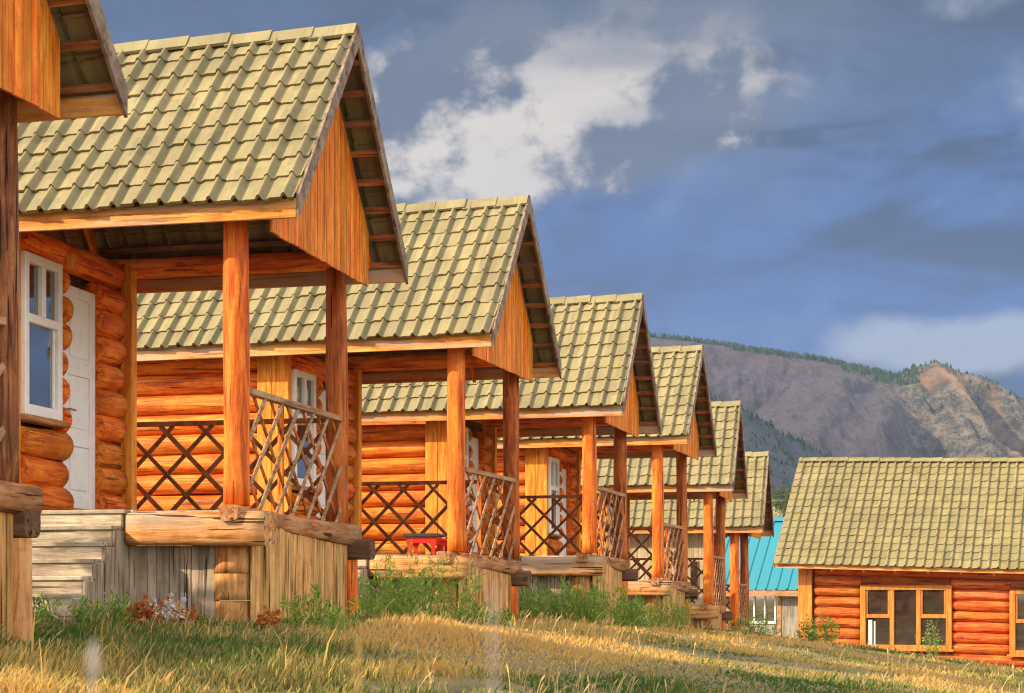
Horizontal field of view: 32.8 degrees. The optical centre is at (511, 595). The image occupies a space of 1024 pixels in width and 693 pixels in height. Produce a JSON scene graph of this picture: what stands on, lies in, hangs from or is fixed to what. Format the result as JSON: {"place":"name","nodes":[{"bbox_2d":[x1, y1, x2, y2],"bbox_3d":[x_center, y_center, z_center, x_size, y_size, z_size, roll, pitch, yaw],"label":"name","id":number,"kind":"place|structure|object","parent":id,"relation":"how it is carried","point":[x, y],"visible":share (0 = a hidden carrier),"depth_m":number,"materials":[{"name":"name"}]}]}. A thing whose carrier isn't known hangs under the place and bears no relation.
{"place":"outdoors","nodes":[
{"label":"outdoors","id":0,"kind":"place"},
{"bbox_2d":[73,499,783,600],"bbox_3d":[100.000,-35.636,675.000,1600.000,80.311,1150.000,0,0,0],"label":"valley slope","id":1,"kind":"structure","parent":0,"point":[774,513],"depth_m":438.94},
{"bbox_2d":[772,484,791,516],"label":"broadleaf tree","id":2,"kind":"object","parent":1,"relation":"on","point":[782,506],"visible":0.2,"depth_m":290.81,"materials":[{"name":"green plant"}]},
{"bbox_2d":[0,594,1023,692],"bbox_3d":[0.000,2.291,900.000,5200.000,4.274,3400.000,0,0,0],"label":"ground","id":3,"kind":"structure","parent":0,"point":[454,685],"depth_m":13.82,"materials":[{"name":"plant"}]},
{"bbox_2d":[32,593,62,629],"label":"weed bush","id":4,"kind":"object","parent":3,"relation":"on","point":[42,611],"visible":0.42,"depth_m":13.29,"materials":[{"name":"green plant"}]},
{"bbox_2d":[0,0,128,644],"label":"log cabin","id":5,"kind":"object","parent":3,"relation":"on","point":[59,60],"visible":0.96,"depth_m":11.59,"materials":[{"name":"wood"}]},
{"bbox_2d":[86,641,102,692],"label":"grass stalk","id":6,"kind":"object","parent":3,"relation":"on","point":[93,670],"depth_m":0.42,"materials":[{"name":"beige plant"}]},
{"bbox_2d":[66,588,138,624],"bbox_3d":[-3.254,0.152,13.881,0.691,0.429,0.468,0,0,0],"label":"weed bush","id":7,"kind":"object","parent":3,"relation":"on","point":[80,614],"visible":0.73,"depth_m":13.86,"materials":[{"name":"green plant"}]},
{"bbox_2d":[101,594,204,626],"bbox_3d":[-2.927,0.152,14.107,0.854,0.361,0.561,0,0,0],"label":"rust shrub","id":8,"kind":"object","parent":3,"relation":"on","point":[143,613],"visible":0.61,"depth_m":13.99,"materials":[{"name":"brown plant"}]},
{"bbox_2d":[146,592,186,623],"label":"flower stalks","id":9,"kind":"object","parent":3,"relation":"on","point":[171,607],"visible":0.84,"depth_m":13.97,"materials":[{"name":"white plant"}]},
{"bbox_2d":[17,23,407,622],"bbox_3d":[-4.291,-2.471,16.529,5.656,5.799,4.393,0,0,13],"label":"log cabin","id":10,"kind":"object","parent":3,"relation":"on","point":[235,168],"visible":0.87,"depth_m":16.05,"materials":[{"name":"wood"}]},
{"bbox_2d":[20,251,69,427],"bbox_3d":[-4.353,-2.351,16.101,0.160,1.540,0.790,0,0,13],"label":"window","id":11,"kind":"structure","parent":10,"relation":"in","point":[41,278],"depth_m":16.07,"materials":[{"name":"white paint"}]},
{"bbox_2d":[62,285,94,509],"bbox_3d":[-4.197,-1.911,16.895,0.090,2.140,0.670,0,0,13],"label":"door","id":12,"kind":"structure","parent":10,"relation":"in","point":[80,374],"depth_m":16.95,"materials":[{"name":"white paint"}]},
{"bbox_2d":[255,605,281,629],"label":"rust shrub","id":13,"kind":"object","parent":3,"relation":"on","point":[272,615],"visible":0.86,"depth_m":13.96,"materials":[{"name":"brown plant"}]},
{"bbox_2d":[273,581,361,630],"bbox_3d":[-1.553,0.116,14.278,0.696,0.466,0.505,0,0,-33],"label":"weed bush","id":14,"kind":"object","parent":3,"relation":"on","point":[330,617],"visible":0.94,"depth_m":14.24,"materials":[{"name":"green plant"}]},
{"bbox_2d":[137,195,561,620],"bbox_3d":[-2.580,-2.326,22.990,5.656,5.737,4.204,0,0,16],"label":"log cabin","id":15,"kind":"object","parent":3,"relation":"on","point":[470,301],"visible":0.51,"depth_m":22.39,"materials":[{"name":"wood"}]},
{"bbox_2d":[291,369,320,492],"bbox_3d":[-2.690,-2.110,22.478,0.160,1.540,0.790,0,0,16],"label":"window","id":16,"kind":"structure","parent":15,"relation":"in","point":[303,383],"depth_m":22.43,"materials":[{"name":"white paint"}]},
{"bbox_2d":[316,390,325,517],"bbox_3d":[-2.517,-1.670,23.271,0.040,2.140,0.670,0,0,16],"label":"door","id":17,"kind":"structure","parent":15,"relation":"in","point":[322,456],"depth_m":23.20,"materials":[{"name":"white paint"}]},
{"bbox_2d":[403,533,445,554],"bbox_3d":[-1.121,-0.646,22.233,0.480,0.280,0.330,0,0,14],"label":"bench","id":18,"kind":"object","parent":15,"relation":"on","point":[432,539],"visible":0.97,"depth_m":22.11,"materials":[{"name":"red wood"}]},
{"bbox_2d":[440,539,468,553],"bbox_3d":[-0.736,-0.613,22.304,0.324,0.216,0.240,0,0,14],"label":"stool","id":19,"kind":"object","parent":15,"relation":"on","point":[443,542],"visible":0.38,"depth_m":22.24,"materials":[{"name":"red plastic"}]},
{"bbox_2d":[355,640,362,692],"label":"grass stalk","id":20,"kind":"object","parent":3,"relation":"on","point":[358,651],"depth_m":0.80,"materials":[{"name":"plant"}]},
{"bbox_2d":[358,596,401,615],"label":"weed bush","id":21,"kind":"object","parent":3,"relation":"on","point":[378,607],"visible":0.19,"depth_m":20.55,"materials":[{"name":"green plant"}]},
{"bbox_2d":[358,539,485,620],"bbox_3d":[-1.132,-0.123,20.191,1.694,1.097,1.250,0,0,0],"label":"weed bush","id":22,"kind":"object","parent":3,"relation":"on","point":[406,603],"visible":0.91,"depth_m":20.09,"materials":[{"name":"green plant"}]},
{"bbox_2d":[414,598,525,624],"bbox_3d":[-0.480,0.216,19.548,1.276,0.389,0.782,0,0,0],"label":"weed bush","id":23,"kind":"object","parent":3,"relation":"on","point":[458,614],"visible":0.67,"depth_m":19.48,"materials":[{"name":"green plant"}]},
{"bbox_2d":[492,585,493,692],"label":"grass stalk","id":24,"kind":"object","parent":3,"relation":"on","point":[492,638],"depth_m":0.36,"materials":[{"name":"beige plant"}]},
{"bbox_2d":[362,293,660,624],"bbox_3d":[-0.740,-2.080,28.121,5.656,5.522,4.394,0,0,15],"label":"log cabin","id":25,"kind":"object","parent":3,"relation":"on","point":[605,384],"visible":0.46,"depth_m":27.47,"materials":[{"name":"wood"}]},
{"bbox_2d":[465,427,471,505],"bbox_3d":[-0.814,-2.067,27.693,0.160,1.244,0.790,0,0,15],"label":"window","id":26,"kind":"structure","parent":25,"relation":"in","point":[466,429],"depth_m":27.94,"materials":[{"name":"white paint"}]},
{"bbox_2d":[468,437,477,552],"bbox_3d":[-0.637,-1.647,28.484,0.090,1.884,0.670,0,0,15],"label":"door","id":27,"kind":"structure","parent":25,"relation":"in","point":[473,443],"depth_m":28.61,"materials":[{"name":"white paint"}]},
{"bbox_2d":[518,574,596,620],"bbox_3d":[0.413,0.077,25.178,1.750,0.792,1.228,0,0,12],"label":"weed bush","id":28,"kind":"object","parent":3,"relation":"on","point":[528,603],"visible":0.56,"depth_m":25.03,"materials":[{"name":"green plant"}]},
{"bbox_2d":[538,576,652,627],"bbox_3d":[1.178,0.134,24.774,1.670,0.818,1.165,0,0,0],"label":"weed bush","id":29,"kind":"object","parent":3,"relation":"on","point":[631,613],"visible":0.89,"depth_m":24.69,"materials":[{"name":"green plant"}]},
{"bbox_2d":[497,345,716,626],"bbox_3d":[0.892,-1.962,34.233,5.656,5.850,4.392,0,0,16],"label":"log cabin","id":30,"kind":"object","parent":3,"relation":"on","point":[550,465],"visible":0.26,"depth_m":33.56,"materials":[{"name":"wood"}]},
{"bbox_2d":[548,457,561,537],"bbox_3d":[0.809,-1.898,33.808,0.160,1.540,0.790,0,0,16],"label":"window","id":31,"kind":"structure","parent":30,"relation":"in","point":[553,463],"depth_m":33.77,"materials":[{"name":"white paint"}]},
{"bbox_2d":[559,469,565,555],"bbox_3d":[0.979,-1.458,34.602,0.040,2.140,0.670,0,0,16],"label":"door","id":32,"kind":"structure","parent":30,"relation":"in","point":[563,473],"depth_m":34.78,"materials":[{"name":"white paint"}]},
{"bbox_2d":[619,604,662,627],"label":"weed bush","id":33,"kind":"object","parent":3,"relation":"on","point":[644,622],"visible":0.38,"depth_m":25.88,"materials":[{"name":"green plant"}]},
{"bbox_2d":[581,400,747,629],"bbox_3d":[2.355,-1.631,39.590,5.656,5.527,4.026,0,0,13],"label":"log cabin","id":34,"kind":"object","parent":3,"relation":"on","point":[721,477],"visible":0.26,"depth_m":38.38,"materials":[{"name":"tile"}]},
{"bbox_2d":[609,500,613,555],"bbox_3d":[2.226,-1.430,38.965,0.115,1.480,0.710,0,0,13],"label":"window","id":35,"kind":"structure","parent":34,"relation":"in","point":[611,500],"depth_m":38.61,"materials":[{"name":"white paint"}]},
{"bbox_2d":[644,588,694,627],"bbox_3d":[2.767,0.295,31.179,0.978,0.840,1.046,0,0,-42],"label":"weed bush","id":36,"kind":"object","parent":3,"relation":"on","point":[680,617],"visible":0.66,"depth_m":31.14,"materials":[{"name":"green plant"}]},
{"bbox_2d":[630,451,773,633],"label":"log cabin","id":37,"kind":"object","parent":3,"relation":"on","point":[750,516],"visible":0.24,"depth_m":43.34,"materials":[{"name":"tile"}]},
{"bbox_2d":[690,561,698,587],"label":"window","id":38,"kind":"structure","parent":37,"relation":"in","point":[694,571],"depth_m":43.27,"materials":[{"name":"grey"}]},
{"bbox_2d":[728,604,780,636],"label":"weed bush","id":39,"kind":"object","parent":3,"relation":"on","point":[765,623],"visible":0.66,"depth_m":37.89,"materials":[{"name":"green plant"}]},
{"bbox_2d":[725,517,814,637],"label":"shed","id":40,"kind":"structure","parent":3,"relation":"on","point":[768,578],"depth_m":66.22,"materials":[{"name":"teal metal"}]},
{"bbox_2d":[749,596,776,623],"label":"window","id":41,"kind":"structure","parent":40,"relation":"in","point":[758,603],"depth_m":66.19,"materials":[{"name":"white paint"}]},
{"bbox_2d":[782,596,797,637],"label":"door","id":42,"kind":"structure","parent":40,"relation":"in","point":[789,604],"depth_m":65.77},
{"bbox_2d":[795,612,842,643],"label":"weed bush","id":43,"kind":"object","parent":3,"relation":"on","point":[815,636],"visible":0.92,"depth_m":29.93,"materials":[{"name":"green plant"}]},
{"bbox_2d":[773,457,1023,667],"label":"log house","id":44,"kind":"structure","parent":3,"relation":"on","point":[898,552],"depth_m":51.63,"materials":[{"name":"tile"}]},
{"bbox_2d":[860,585,953,651],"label":"window","id":45,"kind":"structure","parent":44,"relation":"in","point":[890,615],"depth_m":51.13,"materials":[{"name":"orange"}]},
{"bbox_2d":[1007,590,1023,656],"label":"window","id":46,"kind":"structure","parent":44,"relation":"in","point":[1016,597],"depth_m":50.01,"materials":[{"name":"orange wood"}]},
{"bbox_2d":[914,617,946,656],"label":"weed bush","id":47,"kind":"object","parent":3,"relation":"on","point":[935,648],"visible":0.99,"depth_m":33.99,"materials":[{"name":"green plant"}]},
{"bbox_2d":[99,0,1023,397],"label":"sky","id":48,"kind":"structure","parent":0,"point":[843,180],"materials":[{"name":"blue"}]},
{"bbox_2d":[650,337,1023,457],"bbox_3d":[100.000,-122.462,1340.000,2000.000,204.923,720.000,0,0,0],"label":"mountain","id":49,"kind":"structure","parent":0,"point":[834,410],"depth_m":1412.30,"materials":[{"name":"grey stone"}]},
{"bbox_2d":[711,396,827,498],"bbox_3d":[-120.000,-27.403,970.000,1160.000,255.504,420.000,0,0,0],"label":"wooded spur","id":50,"kind":"structure","parent":49,"relation":"attached to","point":[778,475],"depth_m":955.96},
{"bbox_2d":[649,332,1019,496],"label":"distant forest","id":51,"kind":"object","parent":49,"relation":"on","point":[880,374],"visible":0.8,"depth_m":1494.60,"materials":[{"name":"green plant"}]}
]}

